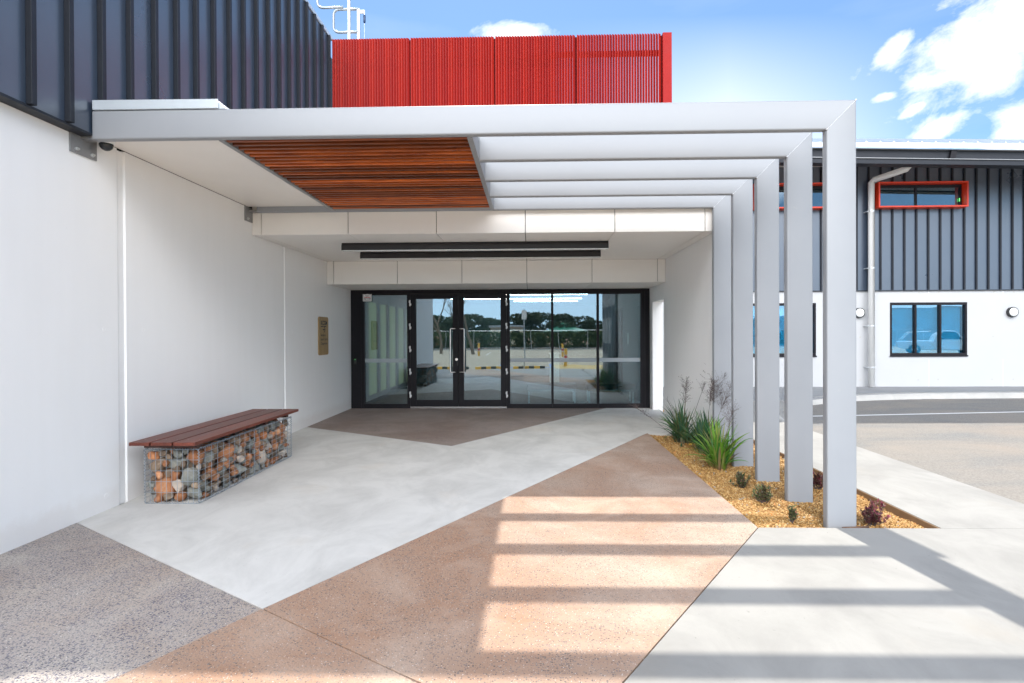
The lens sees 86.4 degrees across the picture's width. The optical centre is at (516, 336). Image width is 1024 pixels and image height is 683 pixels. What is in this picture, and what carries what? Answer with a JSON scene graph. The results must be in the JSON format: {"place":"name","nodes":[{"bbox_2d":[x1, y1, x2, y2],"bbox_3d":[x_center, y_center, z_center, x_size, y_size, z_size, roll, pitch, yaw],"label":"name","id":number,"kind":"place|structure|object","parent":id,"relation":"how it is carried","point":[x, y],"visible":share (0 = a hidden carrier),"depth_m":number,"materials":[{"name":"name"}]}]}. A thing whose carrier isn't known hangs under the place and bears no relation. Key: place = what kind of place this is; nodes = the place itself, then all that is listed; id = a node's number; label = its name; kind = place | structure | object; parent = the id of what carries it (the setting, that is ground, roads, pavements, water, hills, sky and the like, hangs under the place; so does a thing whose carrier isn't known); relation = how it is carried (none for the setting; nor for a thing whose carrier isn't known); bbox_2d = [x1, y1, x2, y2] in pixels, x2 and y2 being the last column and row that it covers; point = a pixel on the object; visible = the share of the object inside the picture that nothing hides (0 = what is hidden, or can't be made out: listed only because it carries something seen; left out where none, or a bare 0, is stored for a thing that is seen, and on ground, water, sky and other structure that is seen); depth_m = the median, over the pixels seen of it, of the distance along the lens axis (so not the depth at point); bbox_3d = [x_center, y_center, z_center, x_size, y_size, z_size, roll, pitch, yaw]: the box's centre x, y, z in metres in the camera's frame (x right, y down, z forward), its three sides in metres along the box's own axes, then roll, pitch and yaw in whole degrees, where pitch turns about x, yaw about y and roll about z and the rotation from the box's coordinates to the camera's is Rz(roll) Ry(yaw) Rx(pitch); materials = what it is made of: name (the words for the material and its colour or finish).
{"place":"outdoors","nodes":[
{"label":"outdoors","id":0,"kind":"place"},
{"bbox_2d":[0,523,260,682],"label":"grey aggregate path","id":1,"kind":"structure","parent":0,"point":[79,603],"depth_m":2.98,"materials":[{"name":"grey concrete"}]},
{"bbox_2d":[106,609,416,682],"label":"red aggregate path","id":2,"kind":"structure","parent":0,"point":[261,646],"depth_m":2.50,"materials":[{"name":"concrete"}]},
{"bbox_2d":[77,408,672,609],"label":"pale concrete path","id":3,"kind":"structure","parent":0,"point":[318,506],"depth_m":4.88,"materials":[{"name":"grey concrete"}]},
{"bbox_2d":[129,409,298,503],"bbox_3d":[-3.062,1.207,5.800,0.585,0.577,2.120,0,0,1],"label":"gabion bench","id":4,"kind":"object","parent":3,"relation":"on","point":[209,457],"visible":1,"depth_m":5.22,"materials":[{"name":"stone"}]},
{"bbox_2d":[308,408,603,445],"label":"brown aggregate path","id":5,"kind":"structure","parent":0,"point":[449,426],"depth_m":9.34,"materials":[{"name":"brown concrete"}]},
{"bbox_2d":[264,433,757,682],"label":"red aggregate path","id":6,"kind":"structure","parent":0,"point":[608,566],"depth_m":3.29,"materials":[{"name":"concrete"}]},
{"bbox_2d":[308,0,1023,149],"label":"sky","id":7,"kind":"structure","parent":0,"point":[913,69],"materials":[{"name":"blue"}]},
{"bbox_2d":[624,528,1023,682],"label":"pale concrete path","id":8,"kind":"structure","parent":0,"point":[857,605],"depth_m":2.91,"materials":[{"name":"grey concrete"}]},
{"bbox_2d":[663,386,1023,409],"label":"footpath","id":9,"kind":"structure","parent":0,"point":[817,391],"depth_m":12.95,"materials":[{"name":"concrete"}]},
{"bbox_2d":[663,138,1023,386],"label":"side building","id":10,"kind":"structure","parent":9,"relation":"on","point":[939,262],"depth_m":13.73,"materials":[{"name":"paint"}]},
{"bbox_2d":[753,303,816,356],"bbox_3d":[6.637,-0.158,13.945,1.930,1.368,0.232,0,0,1],"label":"window","id":11,"kind":"structure","parent":10,"relation":"in","point":[781,305],"depth_m":14.02,"materials":[{"name":"blue glass"}]},
{"bbox_2d":[856,308,864,317],"bbox_3d":[8.648,-0.593,13.753,0.256,0.256,0.110,0,0,1],"label":"bulkhead light","id":12,"kind":"object","parent":10,"relation":"attached to","point":[860,312],"visible":0.81,"depth_m":13.72,"materials":[{"name":"white plastic"}]},
{"bbox_2d":[890,302,967,356],"bbox_3d":[10.394,-0.174,13.850,1.932,1.368,0.232,0,0,1],"label":"window","id":13,"kind":"structure","parent":10,"relation":"in","point":[917,329],"depth_m":13.91,"materials":[{"name":"blue glass"}]},
{"bbox_2d":[1006,307,1018,316],"bbox_3d":[12.431,-0.609,13.657,0.256,0.256,0.110,0,0,1],"label":"bulkhead light","id":14,"kind":"object","parent":10,"relation":"attached to","point":[1012,311],"visible":1,"depth_m":13.63,"materials":[{"name":"white plastic"}]},
{"bbox_2d":[753,401,1023,528],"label":"side path","id":15,"kind":"structure","parent":0,"point":[937,500],"depth_m":5.03,"materials":[{"name":"concrete"}]},
{"bbox_2d":[813,398,1023,503],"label":"road","id":16,"kind":"structure","parent":0,"point":[984,451],"depth_m":7.84,"materials":[{"name":"grey asphalt"}]},
{"bbox_2d":[780,391,1023,422],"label":"kerb","id":17,"kind":"structure","parent":16,"relation":"on","point":[933,395],"depth_m":12.27,"materials":[{"name":"concrete"}]},
{"bbox_2d":[856,411,1023,415],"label":"road line","id":18,"kind":"object","parent":16,"relation":"on","point":[938,413],"visible":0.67,"depth_m":10.03,"materials":[{"name":"white paint"}]},
{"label":"slab bed","id":19,"kind":"structure","parent":0,"visible":0},
{"bbox_2d":[0,0,711,553],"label":"entrance building","id":20,"kind":"structure","parent":19,"relation":"on","point":[150,288],"depth_m":6.34,"materials":[{"name":"paint"}]},
{"bbox_2d":[97,142,114,150],"bbox_3d":[-3.452,-1.611,4.581,0.124,0.104,0.124,0,0,1],"label":"security camera","id":21,"kind":"object","parent":20,"relation":"attached to","point":[106,146],"visible":0.62,"depth_m":4.55,"materials":[{"name":"black plastic"}]},
{"bbox_2d":[318,317,327,354],"bbox_3d":[-3.394,-0.006,9.553,0.020,0.664,0.434,0,0,1],"label":"wall sign","id":22,"kind":"object","parent":20,"relation":"attached to","point":[322,335],"visible":1,"depth_m":9.50,"materials":[{"name":"gold metal"}]},
{"bbox_2d":[316,0,364,39],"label":"roof ladder","id":23,"kind":"object","parent":20,"relation":"on","point":[348,9],"visible":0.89,"depth_m":10.64,"materials":[{"name":"white metal"}]},
{"bbox_2d":[363,13,365,38],"bbox_3d":[-2.971,-4.143,10.659,0.044,4.370,0.044,0,0,1],"label":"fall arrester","id":24,"kind":"object","parent":23,"relation":"hanging from","point":[364,18],"visible":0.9,"depth_m":10.64,"materials":[{"name":"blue metal"}]},
{"bbox_2d":[219,137,493,210],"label":"slatted ceiling","id":25,"kind":"structure","parent":20,"relation":"hanging from","point":[433,173],"depth_m":5.31,"materials":[{"name":"brown wood"}]},
{"bbox_2d":[363,294,371,300],"bbox_3d":[-3.038,-0.787,11.060,0.180,0.156,0.003,0,0,1],"label":"warning sticker","id":26,"kind":"object","parent":20,"relation":"attached to","point":[367,297],"visible":1,"depth_m":11.06,"materials":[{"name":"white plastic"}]},
{"bbox_2d":[363,294,407,407],"bbox_3d":[-2.663,0.300,11.112,0.918,2.318,0.100,0,0,1],"label":"window","id":27,"kind":"structure","parent":20,"relation":"in","point":[366,405],"depth_m":11.08,"materials":[{"name":"clear glass"}]},
{"bbox_2d":[366,297,406,402],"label":"wall","id":28,"kind":"structure","parent":20,"relation":"in","point":[386,321],"depth_m":13.05,"materials":[{"name":"beige"}]},
{"bbox_2d":[409,294,458,405],"bbox_3d":[-1.685,0.279,11.008,0.996,2.276,0.139,0,0,1],"label":"door","id":29,"kind":"structure","parent":20,"relation":"in","point":[412,302],"depth_m":11.02,"materials":[{"name":"black glass"}]},
{"bbox_2d":[341,241,608,251],"bbox_3d":[-0.605,-1.281,7.752,3.790,0.114,0.090,0,0,1],"label":"linear light","id":30,"kind":"object","parent":20,"relation":"attached to","point":[484,246],"visible":1,"depth_m":7.71,"materials":[{"name":"black metal"}]},
{"bbox_2d":[360,250,600,259],"bbox_3d":[-0.583,-1.285,8.601,3.790,0.114,0.090,0,0,1],"label":"linear light","id":31,"kind":"object","parent":20,"relation":"attached to","point":[482,254],"visible":0.97,"depth_m":8.56,"materials":[{"name":"black metal"}]},
{"bbox_2d":[458,293,507,405],"bbox_3d":[-0.684,0.275,10.982,0.999,2.276,0.139,0,0,1],"label":"door","id":32,"kind":"structure","parent":20,"relation":"in","point":[502,296],"depth_m":11.00,"materials":[{"name":"black glass"}]},
{"bbox_2d":[332,32,671,107],"bbox_3d":[-0.285,-3.652,9.738,6.029,3.355,0.164,0,0,1],"label":"red screen","id":33,"kind":"object","parent":20,"relation":"on","point":[456,71],"visible":0.34,"depth_m":9.67,"materials":[{"name":"red metal"}]},
{"bbox_2d":[509,293,552,407],"bbox_3d":[0.276,0.288,11.038,0.877,2.318,0.100,0,0,1],"label":"window","id":34,"kind":"structure","parent":20,"relation":"in","point":[511,405],"depth_m":11.00,"materials":[{"name":"clear glass"}]},
{"bbox_2d":[527,382,576,402],"bbox_3d":[0.750,1.228,11.841,1.070,0.415,0.460,0,0,1],"label":"lobby bench","id":35,"kind":"object","parent":20,"relation":"on","point":[546,386],"visible":0.88,"depth_m":11.63,"materials":[{"name":"black plastic"}]},
{"bbox_2d":[549,353,559,381],"bbox_3d":[1.114,0.951,16.207,0.320,0.925,0.290,0,0,1],"label":"lobby totem","id":36,"kind":"object","parent":20,"relation":"on","point":[556,371],"visible":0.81,"depth_m":16.08,"materials":[{"name":"white plastic"}]},
{"bbox_2d":[552,293,597,407],"bbox_3d":[1.173,0.284,11.015,0.914,2.318,0.100,0,0,1],"label":"window","id":37,"kind":"structure","parent":20,"relation":"in","point":[555,405],"depth_m":10.98,"materials":[{"name":"clear glass"}]},
{"bbox_2d":[585,382,634,402],"bbox_3d":[2.014,1.223,11.809,1.020,0.415,0.460,0,0,1],"label":"lobby bench","id":38,"kind":"object","parent":20,"relation":"on","point":[615,386],"visible":0.96,"depth_m":11.59,"materials":[{"name":"black plastic"}]},
{"bbox_2d":[598,292,641,407],"bbox_3d":[2.070,0.280,10.993,0.877,2.318,0.100,0,0,1],"label":"window","id":39,"kind":"structure","parent":20,"relation":"in","point":[600,405],"depth_m":10.95,"materials":[{"name":"clear glass"}]},
{"bbox_2d":[753,440,937,527],"bbox_3d":[3.303,1.506,6.797,0.012,0.094,5.258,0,0,1],"label":"garden edging","id":40,"kind":"object","parent":19,"relation":"on","point":[901,513],"visible":0.36,"depth_m":4.66,"materials":[{"name":"red metal"}]},
{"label":"garden soil","id":41,"kind":"structure","parent":0,"visible":0},
{"bbox_2d":[69,99,856,527],"bbox_3d":[-0.435,-0.135,4.370,6.199,3.413,0.265,0,0,1],"label":"portal frame","id":42,"kind":"object","parent":41,"relation":"on","point":[833,123],"visible":0.95,"depth_m":4.30,"materials":[{"name":"silver metal"}]},
{"bbox_2d":[244,195,731,452],"bbox_3d":[-0.369,-0.148,7.009,6.199,3.413,0.265,0,0,1],"label":"portal frame","id":43,"kind":"object","parent":41,"relation":"on","point":[720,206],"visible":0.68,"depth_m":6.91,"materials":[{"name":"silver metal"}]},
{"bbox_2d":[490,179,752,466],"bbox_3d":[1.205,-0.151,6.312,3.018,3.413,0.079,0,0,1],"label":"portal frame","id":44,"kind":"object","parent":41,"relation":"on","point":[740,191],"visible":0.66,"depth_m":6.25,"materials":[{"name":"silver metal"}]},
{"bbox_2d":[485,159,779,482],"bbox_3d":[1.188,-0.148,5.653,3.018,3.413,0.079,0,0,1],"label":"portal frame","id":45,"kind":"object","parent":41,"relation":"on","point":[763,174],"visible":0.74,"depth_m":5.59,"materials":[{"name":"silver metal"}]},
{"bbox_2d":[479,132,812,502],"bbox_3d":[1.172,-0.145,4.993,3.018,3.413,0.079,0,0,1],"label":"portal frame","id":46,"kind":"object","parent":41,"relation":"on","point":[793,151],"visible":0.87,"depth_m":4.93,"materials":[{"name":"silver metal"}]},
{"bbox_2d":[630,364,705,446],"bbox_3d":[2.172,0.945,7.399,0.848,1.244,1.255,0,0,43],"label":"strappy plant","id":47,"kind":"object","parent":41,"relation":"on","point":[675,425],"visible":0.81,"depth_m":7.48,"materials":[{"name":"green plant"}]},
{"bbox_2d":[649,410,923,527],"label":"gravel","id":48,"kind":"structure","parent":41,"relation":"on","point":[777,517],"depth_m":5.00,"materials":[{"name":"yellow gravel"}]},
{"bbox_2d":[665,372,730,453],"bbox_3d":[2.332,0.960,6.900,0.848,1.085,0.750,0,0,36],"label":"strappy plant","id":49,"kind":"object","parent":48,"relation":"on","point":[700,425],"visible":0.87,"depth_m":6.88,"materials":[{"name":"green plant"}]},
{"bbox_2d":[683,403,751,470],"bbox_3d":[2.249,1.104,6.148,0.726,0.814,0.835,0,0,32],"label":"strappy plant","id":50,"kind":"object","parent":48,"relation":"on","point":[718,454],"visible":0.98,"depth_m":6.09,"materials":[{"name":"green plant"}]},
{"bbox_2d":[729,471,750,487],"bbox_3d":[2.219,1.419,5.390,0.231,0.181,0.182,-1,0,-44],"label":"shrub","id":51,"kind":"object","parent":48,"relation":"on","point":[741,480],"visible":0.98,"depth_m":5.36,"materials":[{"name":"green plant"}]},
{"bbox_2d":[751,481,772,503],"bbox_3d":[2.189,1.400,4.838,0.189,0.195,0.208,0,0,1],"label":"shrub","id":52,"kind":"object","parent":48,"relation":"on","point":[763,494],"visible":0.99,"depth_m":4.85,"materials":[{"name":"green plant"}]},
{"bbox_2d":[787,505,799,523],"bbox_3d":[2.218,1.430,4.381,0.073,0.165,0.123,0,0,1],"label":"shrub","id":53,"kind":"object","parent":48,"relation":"on","point":[792,513],"visible":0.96,"depth_m":4.37,"materials":[{"name":"green plant"}]},
{"bbox_2d":[813,472,822,489],"bbox_3d":[2.935,1.409,5.334,0.123,0.201,0.175,-1,0,-44],"label":"shrub","id":54,"kind":"object","parent":48,"relation":"on","point":[818,479],"visible":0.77,"depth_m":5.30,"materials":[{"name":"purple plant"}]},
{"bbox_2d":[842,526,868,527],"bbox_3d":[2.625,1.480,4.215,0.226,0.026,0.037,0,0,-8],"label":"drip pipe","id":55,"kind":"object","parent":48,"relation":"on","point":[857,527],"visible":0.69,"depth_m":4.21,"materials":[{"name":"grey plastic"}]},
{"bbox_2d":[859,498,890,526],"bbox_3d":[2.827,1.402,4.326,0.248,0.235,0.178,0,0,-30],"label":"shrub","id":56,"kind":"object","parent":48,"relation":"on","point":[871,514],"visible":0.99,"depth_m":4.31,"materials":[{"name":"purple plant"}]}
]}

